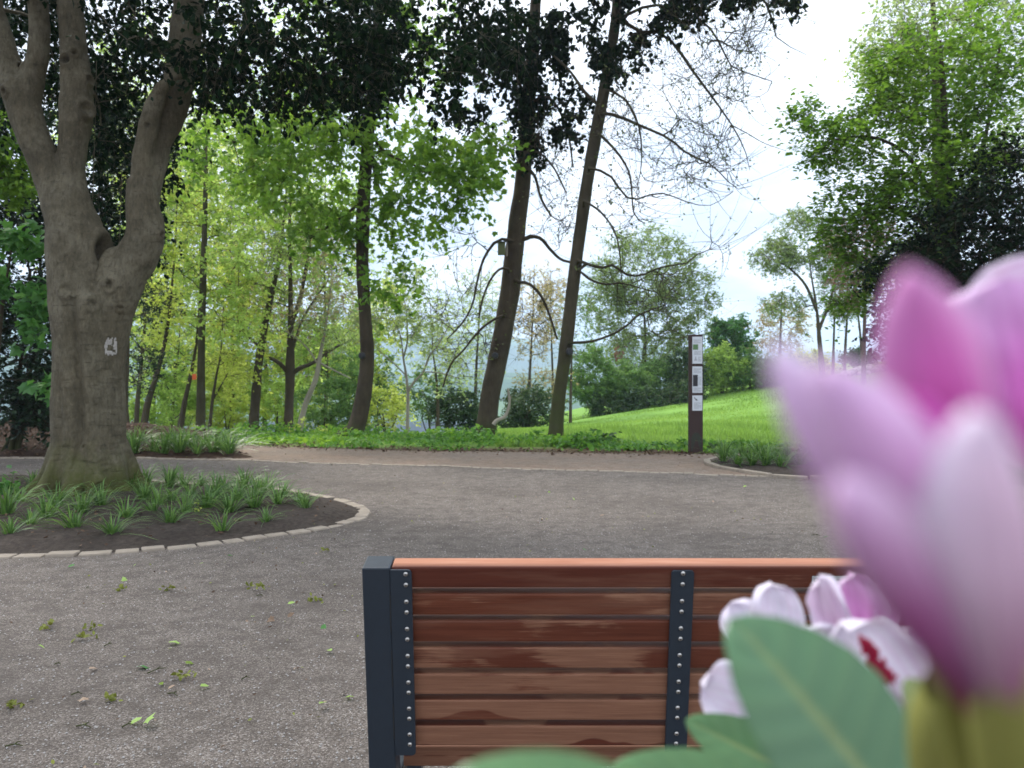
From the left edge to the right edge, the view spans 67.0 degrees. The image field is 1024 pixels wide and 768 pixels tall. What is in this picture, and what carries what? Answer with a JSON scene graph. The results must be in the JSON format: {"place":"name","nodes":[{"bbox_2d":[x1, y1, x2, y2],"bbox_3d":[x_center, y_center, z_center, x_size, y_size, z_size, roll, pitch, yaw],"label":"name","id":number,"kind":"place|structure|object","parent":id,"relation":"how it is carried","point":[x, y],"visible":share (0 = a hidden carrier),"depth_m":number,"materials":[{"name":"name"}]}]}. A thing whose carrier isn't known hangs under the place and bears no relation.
{"place":"outdoors","nodes":[
{"label":"outdoors","id":0,"kind":"place"},
{"bbox_2d":[0,356,666,421],"bbox_3d":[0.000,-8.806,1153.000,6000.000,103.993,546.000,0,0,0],"label":"hill","id":1,"kind":"structure","parent":0,"point":[508,379],"depth_m":1068.04,"materials":[{"name":"grey"}]},
{"bbox_2d":[0,453,843,767],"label":"gravel path","id":2,"kind":"structure","parent":0,"point":[414,499],"depth_m":4.38,"materials":[{"name":"gravel"}]},
{"bbox_2d":[0,457,248,460],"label":"kerb","id":3,"kind":"structure","parent":2,"relation":"on","point":[139,458],"depth_m":12.14,"materials":[{"name":"stone"}]},
{"bbox_2d":[0,473,359,555],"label":"planting bed","id":4,"kind":"object","parent":2,"relation":"on","point":[23,541],"visible":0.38,"depth_m":6.26,"materials":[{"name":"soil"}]},
{"bbox_2d":[0,513,52,534],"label":"grass tuft","id":5,"kind":"object","parent":4,"relation":"on","point":[10,528],"visible":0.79,"depth_m":5.86,"materials":[{"name":"plant"}]},
{"bbox_2d":[0,481,59,513],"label":"grass tuft","id":6,"kind":"object","parent":4,"relation":"on","point":[7,506],"visible":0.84,"depth_m":6.76,"materials":[{"name":"plant"}]},
{"bbox_2d":[0,492,77,521],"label":"grass tuft","id":7,"kind":"object","parent":4,"relation":"on","point":[43,509],"visible":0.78,"depth_m":6.59,"materials":[{"name":"plant"}]},
{"bbox_2d":[21,480,105,510],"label":"grass tuft","id":8,"kind":"object","parent":4,"relation":"on","point":[47,495],"visible":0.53,"depth_m":7.13,"materials":[{"name":"plant"}]},
{"bbox_2d":[24,494,118,528],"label":"grass tuft","id":9,"kind":"object","parent":4,"relation":"on","point":[74,520],"visible":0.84,"depth_m":6.03,"materials":[{"name":"plant"}]},
{"bbox_2d":[23,483,119,519],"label":"grass tuft","id":10,"kind":"object","parent":4,"relation":"on","point":[81,502],"visible":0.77,"depth_m":6.84,"materials":[{"name":"plant"}]},
{"bbox_2d":[46,478,160,505],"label":"grass tuft","id":11,"kind":"object","parent":4,"relation":"on","point":[102,502],"visible":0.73,"depth_m":7.15,"materials":[{"name":"plant"}]},
{"bbox_2d":[64,509,156,539],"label":"grass tuft","id":12,"kind":"object","parent":4,"relation":"on","point":[111,529],"visible":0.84,"depth_m":5.82,"materials":[{"name":"plant"}]},
{"bbox_2d":[73,494,152,517],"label":"grass tuft","id":13,"kind":"object","parent":4,"relation":"on","point":[129,513],"visible":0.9,"depth_m":6.58,"materials":[{"name":"plant"}]},
{"bbox_2d":[113,476,179,500],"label":"grass tuft","id":14,"kind":"object","parent":4,"relation":"on","point":[144,489],"visible":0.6,"depth_m":7.59,"materials":[{"name":"plant"}]},
{"bbox_2d":[112,498,201,524],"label":"grass tuft","id":15,"kind":"object","parent":4,"relation":"on","point":[168,518],"visible":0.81,"depth_m":6.23,"materials":[{"name":"plant"}]},
{"bbox_2d":[136,487,220,516],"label":"grass tuft","id":16,"kind":"object","parent":4,"relation":"on","point":[186,508],"visible":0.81,"depth_m":6.75,"materials":[{"name":"plant"}]},
{"bbox_2d":[143,460,218,487],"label":"grass tuft","id":17,"kind":"object","parent":4,"relation":"on","point":[172,477],"visible":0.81,"depth_m":8.45,"materials":[{"name":"plant"}]},
{"bbox_2d":[161,481,245,515],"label":"grass tuft","id":18,"kind":"object","parent":4,"relation":"on","point":[207,493],"visible":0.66,"depth_m":7.09,"materials":[{"name":"plant"}]},
{"bbox_2d":[194,507,258,530],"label":"grass tuft","id":19,"kind":"object","parent":4,"relation":"on","point":[220,527],"visible":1,"depth_m":6.00,"materials":[{"name":"plant"}]},
{"bbox_2d":[182,486,273,512],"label":"grass tuft","id":20,"kind":"object","parent":4,"relation":"on","point":[229,503],"visible":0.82,"depth_m":6.78,"materials":[{"name":"plant"}]},
{"bbox_2d":[199,481,292,507],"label":"grass tuft","id":21,"kind":"object","parent":4,"relation":"on","point":[255,503],"visible":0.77,"depth_m":6.99,"materials":[{"name":"plant"}]},
{"bbox_2d":[0,0,568,497],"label":"forked tree","id":22,"kind":"object","parent":4,"relation":"on","point":[96,276],"visible":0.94,"depth_m":8.20,"materials":[{"name":"brown plant"}]},
{"bbox_2d":[0,475,370,558],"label":"kerb","id":23,"kind":"structure","parent":2,"relation":"on","point":[363,513],"depth_m":5.70,"materials":[{"name":"stone"}]},
{"bbox_2d":[13,457,771,476],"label":"kerb","id":24,"kind":"structure","parent":2,"relation":"on","point":[588,470],"depth_m":10.76,"materials":[{"name":"stone"}]},
{"bbox_2d":[362,556,851,767],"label":"park bench","id":25,"kind":"object","parent":2,"relation":"on","point":[611,661],"visible":0.68,"depth_m":1.51,"materials":[{"name":"brown wood"}]},
{"bbox_2d":[704,456,811,479],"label":"kerb","id":26,"kind":"structure","parent":2,"relation":"on","point":[707,461],"depth_m":10.14,"materials":[{"name":"stone"}]},
{"bbox_2d":[0,325,873,379],"bbox_3d":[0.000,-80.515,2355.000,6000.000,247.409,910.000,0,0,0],"label":"hill","id":27,"kind":"structure","parent":0,"point":[517,366],"depth_m":2217.24,"materials":[{"name":"grey"}]},
{"bbox_2d":[229,445,757,475],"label":"dirt path","id":28,"kind":"structure","parent":0,"point":[694,463],"depth_m":12.11,"materials":[{"name":"gravel"}]},
{"bbox_2d":[130,363,876,453],"bbox_3d":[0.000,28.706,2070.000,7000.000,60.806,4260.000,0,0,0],"label":"terrain","id":29,"kind":"structure","parent":0,"point":[578,411],"depth_m":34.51,"materials":[{"name":"green plant"}]},
{"bbox_2d":[0,110,38,222],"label":"sapling","id":30,"kind":"object","parent":29,"relation":"on","point":[12,186],"visible":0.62,"depth_m":11.34,"materials":[{"name":"green plant"}]},
{"bbox_2d":[0,212,51,406],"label":"sapling","id":31,"kind":"object","parent":29,"relation":"on","point":[18,240],"visible":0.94,"depth_m":10.14,"materials":[{"name":"green plant"}]},
{"bbox_2d":[35,36,210,347],"bbox_3d":[-17.411,-5.532,34.090,7.951,19.608,7.160,0,0,-13],"label":"woodland tree","id":32,"kind":"object","parent":29,"relation":"on","point":[57,120],"depth_m":33.80,"materials":[{"name":"green plant"}]},
{"bbox_2d":[0,421,253,458],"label":"soil bank","id":33,"kind":"structure","parent":29,"relation":"on","point":[205,454],"depth_m":12.93,"materials":[{"name":"plant"}]},
{"bbox_2d":[0,0,195,451],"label":"evergreen shrub","id":34,"kind":"object","parent":33,"relation":"on","point":[24,411],"visible":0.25,"depth_m":12.87,"materials":[{"name":"green plant"}]},
{"bbox_2d":[126,424,166,452],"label":"grass tuft","id":35,"kind":"object","parent":33,"relation":"on","point":[133,445],"visible":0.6,"depth_m":12.69,"materials":[{"name":"plant"}]},
{"bbox_2d":[126,429,185,453],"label":"grass tuft","id":36,"kind":"object","parent":33,"relation":"on","point":[165,449],"visible":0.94,"depth_m":12.62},
{"bbox_2d":[141,426,215,452],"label":"grass tuft","id":37,"kind":"object","parent":33,"relation":"on","point":[179,446],"visible":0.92,"depth_m":12.67,"materials":[{"name":"plant"}]},
{"bbox_2d":[167,428,244,453],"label":"grass tuft","id":38,"kind":"object","parent":33,"relation":"on","point":[215,448],"visible":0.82,"depth_m":12.71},
{"bbox_2d":[187,430,277,453],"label":"grass tuft","id":39,"kind":"object","parent":33,"relation":"on","point":[229,447],"visible":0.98,"depth_m":12.64,"materials":[{"name":"plant"}]},
{"bbox_2d":[0,420,796,457],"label":"leaf litter","id":40,"kind":"object","parent":33,"relation":"on","point":[456,450],"visible":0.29,"depth_m":13.64,"materials":[{"name":"plant"}]},
{"bbox_2d":[86,81,221,422],"bbox_3d":[-17.037,-5.008,35.940,7.958,18.990,6.541,0,0,33],"label":"woodland tree","id":41,"kind":"object","parent":29,"relation":"on","point":[197,244],"visible":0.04,"depth_m":36.00,"materials":[{"name":"green plant"}]},
{"bbox_2d":[121,218,194,422],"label":"woodland tree","id":42,"kind":"object","parent":29,"relation":"on","point":[137,404],"visible":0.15,"depth_m":26.94,"materials":[{"name":"green plant"}]},
{"bbox_2d":[125,239,192,421],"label":"woodland tree","id":43,"kind":"object","parent":29,"relation":"on","point":[142,315],"visible":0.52,"depth_m":21.50,"materials":[{"name":"green plant"}]},
{"bbox_2d":[128,346,208,427],"bbox_3d":[-17.019,1.267,37.209,5.068,6.932,3.897,0,0,-33],"label":"shrub","id":44,"kind":"object","parent":29,"relation":"on","point":[158,397],"visible":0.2,"depth_m":36.83,"materials":[{"name":"green plant"}]},
{"bbox_2d":[128,375,210,426],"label":"shrub","id":45,"kind":"object","parent":29,"relation":"on","point":[191,402],"visible":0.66,"depth_m":28.86,"materials":[{"name":"green plant"}]},
{"bbox_2d":[103,132,237,422],"bbox_3d":[-10.695,-3.315,23.940,4.380,10.549,3.608,0,0,0],"label":"woodland tree","id":46,"kind":"object","parent":29,"relation":"on","point":[168,318],"visible":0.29,"depth_m":23.91,"materials":[{"name":"green plant"}]},
{"bbox_2d":[129,293,221,423],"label":"woodland tree","id":47,"kind":"object","parent":29,"relation":"on","point":[175,374],"visible":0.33,"depth_m":29.68,"materials":[{"name":"green plant"}]},
{"bbox_2d":[133,252,254,427],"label":"woodland tree","id":48,"kind":"object","parent":29,"relation":"on","point":[181,421],"visible":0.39,"depth_m":25.92,"materials":[{"name":"green plant"}]},
{"bbox_2d":[109,0,284,430],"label":"woodland tree","id":49,"kind":"object","parent":29,"relation":"on","point":[201,283],"visible":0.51,"depth_m":22.89,"materials":[{"name":"green plant"}]},
{"bbox_2d":[133,99,279,374],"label":"woodland tree","id":50,"kind":"object","parent":29,"relation":"on","point":[228,208],"visible":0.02,"depth_m":46.07,"materials":[{"name":"green plant"}]},
{"bbox_2d":[182,360,273,430],"bbox_3d":[-11.311,0.929,30.977,3.467,4.093,2.943,0,0,0],"label":"shrub","id":51,"kind":"object","parent":29,"relation":"on","point":[236,418],"visible":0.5,"depth_m":30.74,"materials":[{"name":"green plant"}]},
{"bbox_2d":[172,264,284,429],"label":"woodland tree","id":52,"kind":"object","parent":29,"relation":"on","point":[227,359],"visible":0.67,"depth_m":23.98,"materials":[{"name":"green plant"}]},
{"bbox_2d":[166,108,309,426],"bbox_3d":[-13.913,-4.468,37.592,8.226,17.604,6.605,0,0,0],"label":"woodland tree","id":53,"kind":"object","parent":29,"relation":"on","point":[276,346],"visible":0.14,"depth_m":37.52,"materials":[{"name":"green plant"}]},
{"bbox_2d":[205,341,295,430],"bbox_3d":[-12.905,0.967,38.166,4.626,6.475,4.117,0,0,-39],"label":"shrub","id":54,"kind":"object","parent":29,"relation":"on","point":[265,377],"visible":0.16,"depth_m":37.88,"materials":[{"name":"green plant"}]},
{"bbox_2d":[231,374,317,432],"bbox_3d":[-9.954,1.279,32.030,3.738,3.417,2.725,0,0,0],"label":"shrub","id":55,"kind":"object","parent":29,"relation":"on","point":[280,399],"visible":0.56,"depth_m":31.55,"materials":[{"name":"green plant"}]},
{"bbox_2d":[210,220,341,429],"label":"woodland tree","id":56,"kind":"object","parent":29,"relation":"on","point":[311,315],"visible":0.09,"depth_m":41.88,"materials":[{"name":"green plant"}]},
{"bbox_2d":[207,136,351,430],"bbox_3d":[-7.512,-3.234,24.924,5.117,10.434,4.492,0,0,-23],"label":"woodland tree","id":57,"kind":"object","parent":29,"relation":"on","point":[255,405],"visible":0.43,"depth_m":24.89,"materials":[{"name":"green plant"}]},
{"bbox_2d":[191,109,384,430],"bbox_3d":[-7.073,-3.756,25.305,6.080,11.386,5.013,0,0,0],"label":"woodland tree","id":58,"kind":"object","parent":29,"relation":"on","point":[289,369],"visible":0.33,"depth_m":24.89,"materials":[{"name":"green plant"}]},
{"bbox_2d":[261,347,334,429],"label":"shrub","id":59,"kind":"object","parent":29,"relation":"on","point":[315,392],"visible":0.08,"depth_m":40.94,"materials":[{"name":"green plant"}]},
{"bbox_2d":[255,193,385,430],"bbox_3d":[-5.540,-2.030,24.066,4.112,7.674,3.582,0,0,26],"label":"woodland tree","id":60,"kind":"object","parent":29,"relation":"on","point":[318,361],"visible":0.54,"depth_m":23.92,"materials":[{"name":"green plant"}]},
{"bbox_2d":[255,163,390,427],"bbox_3d":[-8.721,-3.675,36.250,6.261,14.208,6.056,0,0,43],"label":"woodland tree","id":61,"kind":"object","parent":29,"relation":"on","point":[304,352],"visible":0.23,"depth_m":35.67,"materials":[{"name":"green plant"}]},
{"bbox_2d":[280,347,373,431],"bbox_3d":[-7.290,0.507,29.972,3.715,4.012,2.734,0,0,0],"label":"shrub","id":62,"kind":"object","parent":29,"relation":"on","point":[339,410],"visible":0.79,"depth_m":29.76,"materials":[{"name":"green plant"}]},
{"bbox_2d":[169,0,533,436],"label":"leaning tree","id":63,"kind":"object","parent":29,"relation":"on","point":[477,166],"visible":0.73,"depth_m":16.55,"materials":[{"name":"green plant"}]},
{"bbox_2d":[327,0,422,128],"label":"ivy","id":64,"kind":"object","parent":63,"relation":"attached to","point":[402,22],"visible":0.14,"depth_m":16.56,"materials":[{"name":"green plant"}]},
{"bbox_2d":[308,348,398,431],"bbox_3d":[-8.073,0.663,38.876,4.626,5.997,4.191,0,0,-42],"label":"shrub","id":65,"kind":"object","parent":29,"relation":"on","point":[391,357],"visible":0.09,"depth_m":39.02,"materials":[{"name":"green plant"}]},
{"bbox_2d":[308,275,422,432],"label":"woodland tree","id":66,"kind":"object","parent":29,"relation":"on","point":[384,339],"visible":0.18,"depth_m":39.68,"materials":[{"name":"green plant"}]},
{"bbox_2d":[347,384,421,432],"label":"shrub","id":67,"kind":"object","parent":29,"relation":"on","point":[393,400],"visible":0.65,"depth_m":29.87,"materials":[{"name":"green plant"}]},
{"bbox_2d":[316,246,470,432],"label":"young tree","id":68,"kind":"object","parent":29,"relation":"on","point":[417,327],"visible":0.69,"depth_m":19.94,"materials":[{"name":"green plant"}]},
{"bbox_2d":[394,362,454,432],"bbox_3d":[-4.148,0.878,36.078,3.267,3.886,2.540,0,0,-37],"label":"shrub","id":69,"kind":"object","parent":29,"relation":"on","point":[419,394],"visible":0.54,"depth_m":35.98,"materials":[{"name":"green plant"}]},
{"bbox_2d":[396,287,482,426],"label":"young tree","id":70,"kind":"object","parent":29,"relation":"on","point":[441,380],"visible":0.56,"depth_m":26.95,"materials":[{"name":"green plant"}]},
{"bbox_2d":[417,383,480,431],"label":"thicket","id":71,"kind":"object","parent":29,"relation":"on","point":[461,412],"visible":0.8,"depth_m":29.60,"materials":[{"name":"green plant"}]},
{"bbox_2d":[432,261,505,419],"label":"young tree","id":72,"kind":"object","parent":29,"relation":"on","point":[477,318],"visible":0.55,"depth_m":37.95,"materials":[{"name":"green plant"}]},
{"bbox_2d":[192,421,795,452],"bbox_3d":[0.464,1.068,15.264,17.520,0.530,4.375,0,0,17],"label":"ground cover","id":73,"kind":"object","parent":29,"relation":"on","point":[447,437],"visible":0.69,"depth_m":15.20,"materials":[{"name":"green plant"}]},
{"bbox_2d":[406,0,613,434],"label":"leaning tree","id":74,"kind":"object","parent":29,"relation":"on","point":[504,319],"visible":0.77,"depth_m":17.59,"materials":[{"name":"brown plant"}]},
{"bbox_2d":[435,0,607,176],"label":"ivy","id":75,"kind":"object","parent":74,"relation":"attached to","point":[561,40],"visible":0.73,"depth_m":16.57,"materials":[{"name":"green plant"}]},
{"bbox_2d":[497,377,570,428],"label":"thicket","id":76,"kind":"object","parent":29,"relation":"on","point":[522,417],"visible":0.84,"depth_m":30.60,"materials":[{"name":"green plant"}]},
{"bbox_2d":[506,264,578,417],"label":"young tree","id":77,"kind":"object","parent":29,"relation":"on","point":[546,289],"visible":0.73,"depth_m":35.91,"materials":[{"name":"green plant"}]},
{"bbox_2d":[519,261,580,391],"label":"young tree","id":78,"kind":"object","parent":29,"relation":"on","point":[550,329],"visible":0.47,"depth_m":39.87,"materials":[{"name":"green plant"}]},
{"bbox_2d":[549,291,600,422],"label":"young tree","id":79,"kind":"object","parent":29,"relation":"on","point":[575,356],"visible":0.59,"depth_m":37.94,"materials":[{"name":"green plant"}]},
{"bbox_2d":[565,343,625,417],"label":"hedge bush","id":80,"kind":"object","parent":29,"relation":"on","point":[588,381],"visible":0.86,"depth_m":43.54,"materials":[{"name":"green plant"}]},
{"bbox_2d":[584,391,634,416],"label":"thicket","id":81,"kind":"object","parent":29,"relation":"on","point":[597,406],"visible":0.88,"depth_m":42.78,"materials":[{"name":"green plant"}]},
{"bbox_2d":[600,357,660,412],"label":"hedge bush","id":82,"kind":"object","parent":29,"relation":"on","point":[631,374],"visible":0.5,"depth_m":44.37,"materials":[{"name":"green plant"}]},
{"bbox_2d":[620,384,668,410],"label":"thicket","id":83,"kind":"object","parent":29,"relation":"on","point":[635,397],"visible":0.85,"depth_m":42.71,"materials":[{"name":"green plant"}]},
{"bbox_2d":[577,218,739,399],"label":"hedge tree","id":84,"kind":"object","parent":29,"relation":"on","point":[645,339],"visible":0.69,"depth_m":48.98,"materials":[{"name":"green plant"}]},
{"bbox_2d":[632,356,685,401],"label":"hedge bush","id":85,"kind":"object","parent":29,"relation":"on","point":[660,368],"visible":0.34,"depth_m":45.46,"materials":[{"name":"green plant"}]},
{"bbox_2d":[655,378,708,404],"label":"thicket","id":86,"kind":"object","parent":29,"relation":"on","point":[680,397],"visible":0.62,"depth_m":42.92,"materials":[{"name":"green plant"}]},
{"bbox_2d":[655,344,715,397],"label":"hedge bush","id":87,"kind":"object","parent":29,"relation":"on","point":[681,371],"visible":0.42,"depth_m":44.63,"materials":[{"name":"green plant"}]},
{"bbox_2d":[539,0,843,437],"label":"leaning tree","id":88,"kind":"object","parent":29,"relation":"on","point":[577,265],"visible":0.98,"depth_m":15.74,"materials":[{"name":"brown plant"}]},
{"bbox_2d":[579,0,808,100],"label":"ivy","id":89,"kind":"object","parent":88,"relation":"attached to","point":[629,5],"visible":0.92,"depth_m":15.43,"materials":[{"name":"green plant"}]},
{"bbox_2d":[688,335,702,453],"bbox_3d":[3.142,0.190,13.244,0.235,2.070,0.112,0,0,0],"label":"info post","id":90,"kind":"object","parent":29,"relation":"on","point":[695,387],"visible":0.97,"depth_m":13.20,"materials":[{"name":"brown metal"}]},
{"bbox_2d":[700,311,763,383],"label":"hedge tree","id":91,"kind":"object","parent":29,"relation":"on","point":[729,328],"visible":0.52,"depth_m":53.31,"materials":[{"name":"green plant"}]},
{"bbox_2d":[703,340,762,394],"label":"hedge bush","id":92,"kind":"object","parent":29,"relation":"on","point":[723,384],"visible":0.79,"depth_m":45.42,"materials":[{"name":"green plant"}]},
{"bbox_2d":[459,255,1023,767],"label":"rhododendron","id":93,"kind":"object","parent":29,"relation":"on","point":[905,649],"visible":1,"depth_m":0.09,"materials":[{"name":"pink plant"}]},
{"bbox_2d":[719,343,769,392],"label":"hedge bush","id":94,"kind":"object","parent":29,"relation":"on","point":[758,381],"visible":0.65,"depth_m":45.31,"materials":[{"name":"green plant"}]},
{"bbox_2d":[743,289,822,356],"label":"hedge tree","id":95,"kind":"object","parent":29,"relation":"on","point":[781,330],"visible":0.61,"depth_m":49.94,"materials":[{"name":"green plant"}]},
{"bbox_2d":[739,204,862,361],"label":"hedge tree","id":96,"kind":"object","parent":29,"relation":"on","point":[786,255],"visible":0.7,"depth_m":43.80,"materials":[{"name":"green plant"}]},
{"bbox_2d":[802,264,856,360],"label":"hedge tree","id":97,"kind":"object","parent":29,"relation":"on","point":[833,344],"visible":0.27,"depth_m":44.95,"materials":[{"name":"green plant"}]},
{"bbox_2d":[836,345,874,366],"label":"hedge bush","id":98,"kind":"object","parent":29,"relation":"on","point":[853,357],"visible":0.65,"depth_m":46.65,"materials":[{"name":"green plant"}]},
{"bbox_2d":[821,212,904,370],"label":"copper tree","id":99,"kind":"object","parent":29,"relation":"on","point":[863,360],"visible":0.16,"depth_m":37.91,"materials":[{"name":"green plant"}]},
{"bbox_2d":[712,452,1023,478],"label":"planting bed","id":100,"kind":"object","parent":29,"relation":"on","point":[772,468],"visible":0.05,"depth_m":10.48,"materials":[{"name":"soil"}]},
{"bbox_2d":[690,434,752,461],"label":"grass tuft","id":101,"kind":"object","parent":100,"relation":"on","point":[721,453],"visible":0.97,"depth_m":11.27,"materials":[{"name":"plant"}]},
{"bbox_2d":[733,440,789,465],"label":"grass tuft","id":102,"kind":"object","parent":100,"relation":"on","point":[768,460],"visible":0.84,"depth_m":10.64,"materials":[{"name":"plant"}]},
{"bbox_2d":[761,0,1023,343],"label":"hazel","id":103,"kind":"object","parent":100,"relation":"on","point":[950,146],"visible":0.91,"depth_m":12.07,"materials":[{"name":"green plant"}]},
{"bbox_2d":[844,124,1023,359],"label":"evergreen shrub","id":104,"kind":"object","parent":100,"relation":"on","point":[954,275],"visible":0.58,"depth_m":10.96,"materials":[{"name":"green plant"}]},
{"bbox_2d":[821,0,1023,261],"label":"tall tree","id":105,"kind":"object","parent":29,"relation":"on","point":[898,22],"visible":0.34,"depth_m":18.73,"materials":[{"name":"green plant"}]},
{"bbox_2d":[0,0,1023,351],"label":"sky","id":106,"kind":"structure","parent":0,"point":[777,194],"materials":[{"name":"white"}]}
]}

